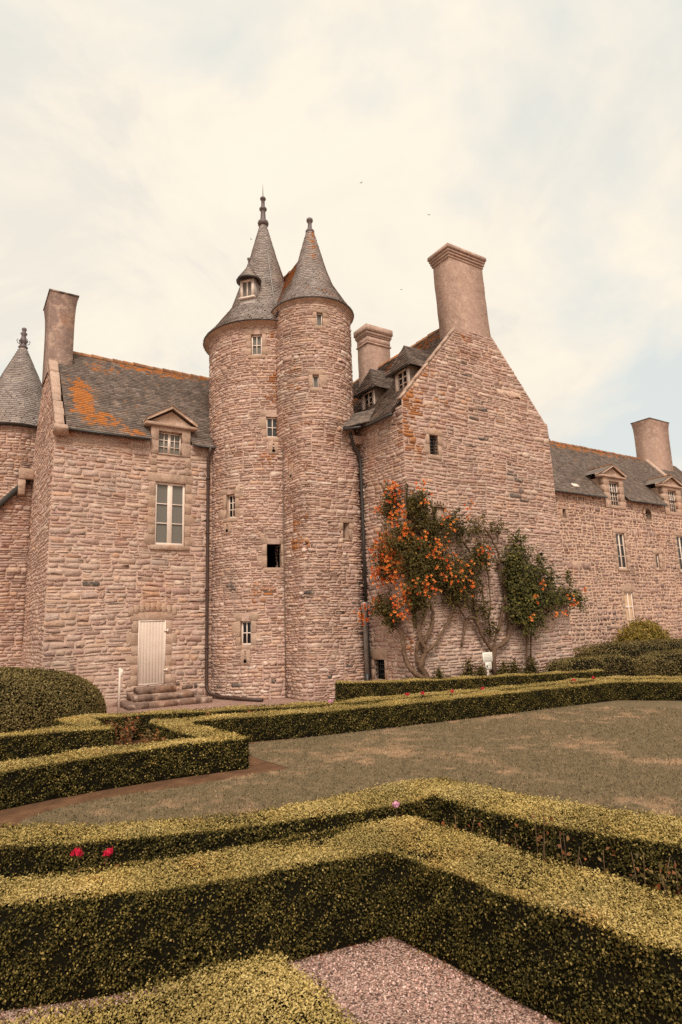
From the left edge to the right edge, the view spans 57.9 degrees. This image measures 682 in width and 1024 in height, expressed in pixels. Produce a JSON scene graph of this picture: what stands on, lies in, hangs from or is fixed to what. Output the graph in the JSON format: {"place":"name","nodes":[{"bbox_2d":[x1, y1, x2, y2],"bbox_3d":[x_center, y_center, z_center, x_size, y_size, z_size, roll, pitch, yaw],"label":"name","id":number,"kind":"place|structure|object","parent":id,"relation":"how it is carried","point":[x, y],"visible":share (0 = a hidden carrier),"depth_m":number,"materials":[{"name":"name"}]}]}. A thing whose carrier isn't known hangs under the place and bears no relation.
{"place":"outdoors","nodes":[
{"label":"outdoors","id":0,"kind":"place"},
{"bbox_2d":[0,698,560,1023],"bbox_3d":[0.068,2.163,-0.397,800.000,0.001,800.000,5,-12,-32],"label":"gravel ground","id":1,"kind":"structure","parent":0,"point":[461,987],"depth_m":3.77,"materials":[{"name":"beige gravel"}]},
{"bbox_2d":[0,468,33,670],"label":"annexe","id":2,"kind":"structure","parent":1,"relation":"on","point":[15,506],"depth_m":22.70,"materials":[{"name":"pink stone"}]},
{"bbox_2d":[0,327,42,496],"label":"round tower","id":3,"kind":"structure","parent":1,"relation":"on","point":[21,387],"depth_m":24.68,"materials":[{"name":"pink stone"}]},
{"bbox_2d":[0,666,106,732],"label":"domed bush","id":4,"kind":"object","parent":1,"relation":"on","point":[33,698],"visible":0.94,"depth_m":14.94,"materials":[{"name":"green plant"}]},
{"bbox_2d":[117,668,122,713],"bbox_3d":[-6.019,4.869,16.755,0.080,1.240,0.180,5,-12,-32],"label":"marker post","id":5,"kind":"object","parent":1,"relation":"on","point":[120,673],"visible":0.89,"depth_m":16.75,"materials":[{"name":"white paint"}]},
{"bbox_2d":[114,740,146,747],"bbox_3d":[2.317,4.721,13.961,19.142,0.001,4.279,3,-12,-25],"label":"flower bed","id":6,"kind":"object","parent":1,"relation":"on","point":[134,741],"depth_m":12.39,"materials":[{"name":"soil"}]},
{"bbox_2d":[105,715,120,737],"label":"rose bush","id":7,"kind":"object","parent":6,"relation":"on","point":[113,724],"visible":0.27,"depth_m":12.27,"materials":[{"name":"green plant"}]},
{"bbox_2d":[114,728,132,744],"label":"rose bush","id":8,"kind":"object","parent":6,"relation":"on","point":[122,740],"visible":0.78,"depth_m":11.43,"materials":[{"name":"brown plant"}]},
{"bbox_2d":[122,717,139,740],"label":"rose bush","id":9,"kind":"object","parent":6,"relation":"on","point":[131,721],"visible":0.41,"depth_m":12.41,"materials":[{"name":"brown plant"}]},
{"bbox_2d":[121,718,141,742],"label":"rose bush","id":10,"kind":"object","parent":6,"relation":"on","point":[127,732],"visible":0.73,"depth_m":11.99,"materials":[{"name":"brown plant"}]},
{"bbox_2d":[139,730,157,743],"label":"rose bush","id":11,"kind":"object","parent":6,"relation":"on","point":[145,739],"visible":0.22,"depth_m":10.64,"materials":[{"name":"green plant"}]},
{"bbox_2d":[141,729,166,742],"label":"rose bush","id":12,"kind":"object","parent":6,"relation":"on","point":[154,739],"visible":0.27,"depth_m":11.01,"materials":[{"name":"green plant"}]},
{"bbox_2d":[21,288,262,706],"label":"stone house","id":13,"kind":"structure","parent":1,"relation":"on","point":[119,566],"depth_m":19.90,"materials":[{"name":"stone"}]},
{"bbox_2d":[137,620,168,685],"bbox_3d":[-5.925,4.410,19.402,0.935,1.970,0.120,5,-12,-32],"label":"door","id":14,"kind":"structure","parent":13,"relation":"in","point":[151,633],"depth_m":19.38,"materials":[{"name":"beige paint"}]},
{"bbox_2d":[144,472,194,550],"bbox_3d":[-5.690,-0.004,20.498,1.690,2.570,0.220,5,-12,-32],"label":"window","id":15,"kind":"structure","parent":13,"relation":"in","point":[170,494],"depth_m":20.54,"materials":[{"name":"stone"}]},
{"bbox_2d":[120,684,211,710],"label":"stone steps","id":16,"kind":"structure","parent":1,"relation":"on","point":[154,696],"depth_m":18.43,"materials":[{"name":"beige stone"}]},
{"bbox_2d":[0,949,367,1023],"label":"box hedge","id":17,"kind":"object","parent":1,"relation":"on","point":[267,989],"visible":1,"depth_m":2.88,"materials":[{"name":"green plant"}]},
{"bbox_2d":[203,193,286,699],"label":"round tower","id":18,"kind":"structure","parent":1,"relation":"on","point":[248,635],"depth_m":20.59,"materials":[{"name":"stone"}]},
{"bbox_2d":[219,485,243,522],"bbox_3d":[-3.621,-0.240,20.697,1.066,1.200,0.345,-7,-12,28],"label":"window","id":19,"kind":"structure","parent":18,"relation":"in","point":[231,501],"depth_m":20.64,"materials":[{"name":"stone"}]},
{"bbox_2d":[231,612,260,649],"bbox_3d":[-3.002,3.821,19.767,1.004,1.160,0.351,-4,-11,12],"label":"window","id":20,"kind":"structure","parent":18,"relation":"in","point":[245,633],"depth_m":19.68,"materials":[{"name":"stone"}]},
{"bbox_2d":[241,328,271,358],"bbox_3d":[-2.924,-5.825,21.476,1.080,1.140,0.328,-2,-10,0],"label":"window","id":21,"kind":"structure","parent":18,"relation":"in","point":[256,348],"depth_m":21.39,"materials":[{"name":"stone"}]},
{"bbox_2d":[259,409,279,441],"bbox_3d":[-2.344,-2.913,20.984,0.939,1.120,0.279,1,-11,-14],"label":"window","id":22,"kind":"structure","parent":18,"relation":"in","point":[268,424],"depth_m":20.87,"materials":[{"name":"stone"}]},
{"bbox_2d":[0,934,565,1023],"bbox_3d":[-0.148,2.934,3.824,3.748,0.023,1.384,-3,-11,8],"label":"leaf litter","id":23,"kind":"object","parent":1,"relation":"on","point":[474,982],"visible":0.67,"depth_m":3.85,"materials":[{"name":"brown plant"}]},
{"bbox_2d":[271,217,364,700],"bbox_3d":[-1.367,-2.332,22.047,3.093,17.220,4.729,5,-12,-32],"label":"stair turret","id":24,"kind":"object","parent":1,"relation":"on","point":[312,311],"visible":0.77,"depth_m":20.08,"materials":[{"name":"stone"}]},
{"bbox_2d":[307,369,326,391],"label":"window","id":25,"kind":"structure","parent":24,"relation":"in","point":[316,376],"depth_m":20.37,"materials":[{"name":"stone"}]},
{"bbox_2d":[309,307,329,329],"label":"window","id":26,"kind":"structure","parent":24,"relation":"in","point":[319,320],"depth_m":20.80,"materials":[{"name":"stone"}]},
{"bbox_2d":[0,815,681,1023],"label":"box hedge","id":27,"kind":"object","parent":1,"relation":"on","point":[562,944],"visible":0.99,"depth_m":3.91,"materials":[{"name":"green plant"}]},
{"bbox_2d":[0,675,681,761],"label":"box hedge","id":28,"kind":"object","parent":1,"relation":"on","point":[68,733],"visible":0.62,"depth_m":12.57,"materials":[{"name":"green plant"}]},
{"bbox_2d":[366,933,381,944],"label":"weed","id":29,"kind":"object","parent":1,"relation":"on","point":[374,938],"visible":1,"depth_m":4.33,"materials":[{"name":"green plant"}]},
{"bbox_2d":[429,666,447,678],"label":"shrub","id":30,"kind":"object","parent":1,"relation":"on","point":[439,674],"visible":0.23,"depth_m":17.65,"materials":[{"name":"green plant"}]},
{"bbox_2d":[343,243,573,680],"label":"gabled house","id":31,"kind":"structure","parent":1,"relation":"on","point":[448,411],"depth_m":20.55,"materials":[{"name":"pink stone"}]},
{"bbox_2d":[353,479,499,678],"bbox_3d":[2.721,2.011,18.559,4.762,6.010,2.364,-2,-10,0],"label":"trumpet vine","id":32,"kind":"object","parent":31,"relation":"attached to","point":[448,578],"visible":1,"depth_m":18.32,"materials":[{"name":"green plant"}]},
{"bbox_2d":[423,427,443,459],"bbox_3d":[2.893,-2.142,19.757,0.860,1.000,0.332,5,-12,-32],"label":"window","id":33,"kind":"structure","parent":31,"relation":"in","point":[434,437],"depth_m":19.71,"materials":[{"name":"stone"}]},
{"bbox_2d":[456,513,511,674],"bbox_3d":[4.558,2.576,19.348,2.576,5.238,0.524,5,-12,-32],"label":"trumpet vine","id":34,"kind":"object","parent":31,"relation":"attached to","point":[476,620],"visible":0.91,"depth_m":19.42,"materials":[{"name":"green plant"}]},
{"bbox_2d":[495,528,587,672],"bbox_3d":[6.890,2.904,20.559,4.386,4.718,0.931,5,-12,-32],"label":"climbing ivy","id":35,"kind":"object","parent":31,"relation":"attached to","point":[526,600],"visible":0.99,"depth_m":20.16,"materials":[{"name":"green plant"}]},
{"bbox_2d":[459,656,478,675],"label":"shrub","id":36,"kind":"object","parent":1,"relation":"on","point":[467,671],"visible":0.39,"depth_m":18.29,"materials":[{"name":"green plant"}]},
{"bbox_2d":[334,668,606,701],"bbox_3d":[3.944,5.031,17.799,8.351,0.726,1.035,0,-11,-10],"label":"box hedge","id":37,"kind":"object","parent":1,"relation":"on","point":[347,689],"visible":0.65,"depth_m":17.28,"materials":[{"name":"green plant"}]},
{"bbox_2d":[473,665,490,675],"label":"shrub","id":38,"kind":"object","parent":1,"relation":"on","point":[481,671],"visible":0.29,"depth_m":18.55,"materials":[{"name":"green plant"}]},
{"bbox_2d":[482,652,492,674],"bbox_3d":[4.449,4.878,18.618,0.400,1.250,0.066,5,-12,-32],"label":"notice sign","id":39,"kind":"object","parent":1,"relation":"on","point":[487,658],"visible":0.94,"depth_m":18.65,"materials":[{"name":"white paint"}]},
{"bbox_2d":[495,659,513,675],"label":"shrub","id":40,"kind":"object","parent":1,"relation":"on","point":[502,669],"visible":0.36,"depth_m":19.01,"materials":[{"name":"green plant"}]},
{"bbox_2d":[508,658,524,673],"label":"shrub","id":41,"kind":"object","parent":1,"relation":"on","point":[514,668],"visible":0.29,"depth_m":19.27,"materials":[{"name":"green plant"}]},
{"bbox_2d":[519,656,542,673],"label":"shrub","id":42,"kind":"object","parent":1,"relation":"on","point":[531,667],"visible":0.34,"depth_m":19.69,"materials":[{"name":"green plant"}]},
{"bbox_2d":[543,653,638,676],"bbox_3d":[8.374,5.255,20.560,3.801,1.023,1.453,5,-12,-32],"label":"clipped bush","id":43,"kind":"object","parent":1,"relation":"on","point":[615,664],"visible":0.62,"depth_m":20.11,"materials":[{"name":"green plant"}]},
{"bbox_2d":[549,417,681,655],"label":"long wing","id":44,"kind":"structure","parent":1,"relation":"on","point":[620,521],"depth_m":34.05,"materials":[{"name":"beige stone"}]},
{"bbox_2d":[612,528,630,570],"bbox_3d":[15.196,2.041,33.453,1.470,2.340,0.230,5,-12,-32],"label":"window","id":45,"kind":"structure","parent":44,"relation":"in","point":[621,544],"depth_m":33.54,"materials":[{"name":"stone"}]},
{"bbox_2d":[620,585,639,637],"bbox_3d":[15.427,5.316,32.940,1.460,2.760,0.162,5,-12,-32],"label":"window","id":46,"kind":"structure","parent":44,"relation":"in","point":[629,609],"depth_m":33.05,"materials":[{"name":"stone"}]},
{"bbox_2d":[642,505,653,522],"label":"round window","id":47,"kind":"structure","parent":44,"relation":"in","point":[647,511],"depth_m":35.42,"materials":[{"name":"stone"}]},
{"bbox_2d":[652,550,662,570],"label":"window","id":48,"kind":"structure","parent":44,"relation":"in","point":[658,556],"depth_m":35.16,"materials":[{"name":"stone"}]},
{"bbox_2d":[673,531,681,572],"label":"window","id":49,"kind":"structure","parent":44,"relation":"in","point":[677,535],"depth_m":36.54,"materials":[{"name":"stone"}]},
{"bbox_2d":[573,638,681,658],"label":"clipped bush","id":50,"kind":"object","parent":1,"relation":"on","point":[633,648],"visible":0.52,"depth_m":24.39,"materials":[{"name":"green plant"}]},
{"bbox_2d":[607,615,677,643],"bbox_3d":[14.455,5.979,29.455,4.396,2.096,2.620,5,-12,-32],"label":"yellow shrub","id":51,"kind":"object","parent":1,"relation":"on","point":[638,633],"visible":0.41,"depth_m":29.09,"materials":[{"name":"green plant"}]},
{"bbox_2d":[630,648,681,676],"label":"clipped bush","id":52,"kind":"object","parent":1,"relation":"on","point":[662,663],"visible":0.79,"depth_m":21.24,"materials":[{"name":"green plant"}]},
{"bbox_2d":[0,700,616,828],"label":"soil border","id":53,"kind":"object","parent":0,"point":[16,815],"visible":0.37,"depth_m":8.68,"materials":[{"name":"brown soil"}]},
{"bbox_2d":[0,0,681,470],"label":"sky","id":54,"kind":"structure","parent":0,"point":[142,141],"materials":[{"name":"white"}]},
{"bbox_2d":[17,700,681,828],"bbox_3d":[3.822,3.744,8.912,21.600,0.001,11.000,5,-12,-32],"label":"lawn","id":55,"kind":"structure","parent":0,"point":[625,704],"depth_m":9.58,"materials":[{"name":"green plant"}]},
{"bbox_2d":[0,678,681,809],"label":"box hedge","id":56,"kind":"object","parent":55,"relation":"on","point":[202,745],"visible":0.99,"depth_m":11.95,"materials":[{"name":"green plant"}]},
{"label":"flower bed","id":57,"kind":"structure","parent":0,"visible":0},
{"bbox_2d":[69,847,83,873],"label":"rose bush","id":58,"kind":"object","parent":57,"relation":"on","point":[76,851],"visible":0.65,"depth_m":4.67,"materials":[{"name":"red plant"}]},
{"bbox_2d":[98,846,118,870],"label":"rose bush","id":59,"kind":"object","parent":57,"relation":"on","point":[109,852],"visible":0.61,"depth_m":4.75,"materials":[{"name":"red plant"}]},
{"bbox_2d":[0,775,681,902],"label":"box hedge","id":60,"kind":"object","parent":57,"relation":"on","point":[596,831],"visible":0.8,"depth_m":5.16,"materials":[{"name":"green plant"}]},
{"bbox_2d":[370,800,399,819],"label":"rose bush","id":61,"kind":"object","parent":57,"relation":"on","point":[395,804],"visible":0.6,"depth_m":5.36,"materials":[{"name":"pink plant"}]},
{"bbox_2d":[441,811,478,835],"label":"rose bush","id":62,"kind":"object","parent":57,"relation":"on","point":[455,826],"visible":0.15,"depth_m":5.08,"materials":[{"name":"green plant"}]},
{"bbox_2d":[465,820,508,845],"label":"rose bush","id":63,"kind":"object","parent":57,"relation":"on","point":[479,824],"visible":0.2,"depth_m":4.92,"materials":[{"name":"green plant"}]},
{"bbox_2d":[509,791,553,861],"bbox_3d":[1.459,2.580,4.627,0.382,0.908,0.266,5,-12,-32],"label":"rose bush","id":64,"kind":"object","parent":57,"relation":"on","point":[540,835],"visible":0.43,"depth_m":4.68,"materials":[{"name":"green plant"}]},
{"bbox_2d":[556,827,579,869],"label":"rose bush","id":65,"kind":"object","parent":57,"relation":"on","point":[562,851],"visible":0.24,"depth_m":4.49,"materials":[{"name":"green plant"}]},
{"bbox_2d":[576,847,620,880],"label":"rose bush","id":66,"kind":"object","parent":57,"relation":"on","point":[606,869],"visible":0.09,"depth_m":4.23,"materials":[{"name":"green plant"}]},
{"bbox_2d":[624,849,670,896],"bbox_3d":[1.976,2.574,3.994,0.319,0.662,0.395,5,-12,-32],"label":"rose bush","id":67,"kind":"object","parent":57,"relation":"on","point":[643,875],"visible":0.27,"depth_m":4.06,"materials":[{"name":"green plant"}]},
{"bbox_2d":[648,861,681,898],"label":"rose bush","id":68,"kind":"object","parent":57,"relation":"on","point":[660,879],"visible":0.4,"depth_m":3.87,"materials":[{"name":"green plant"}]}
]}

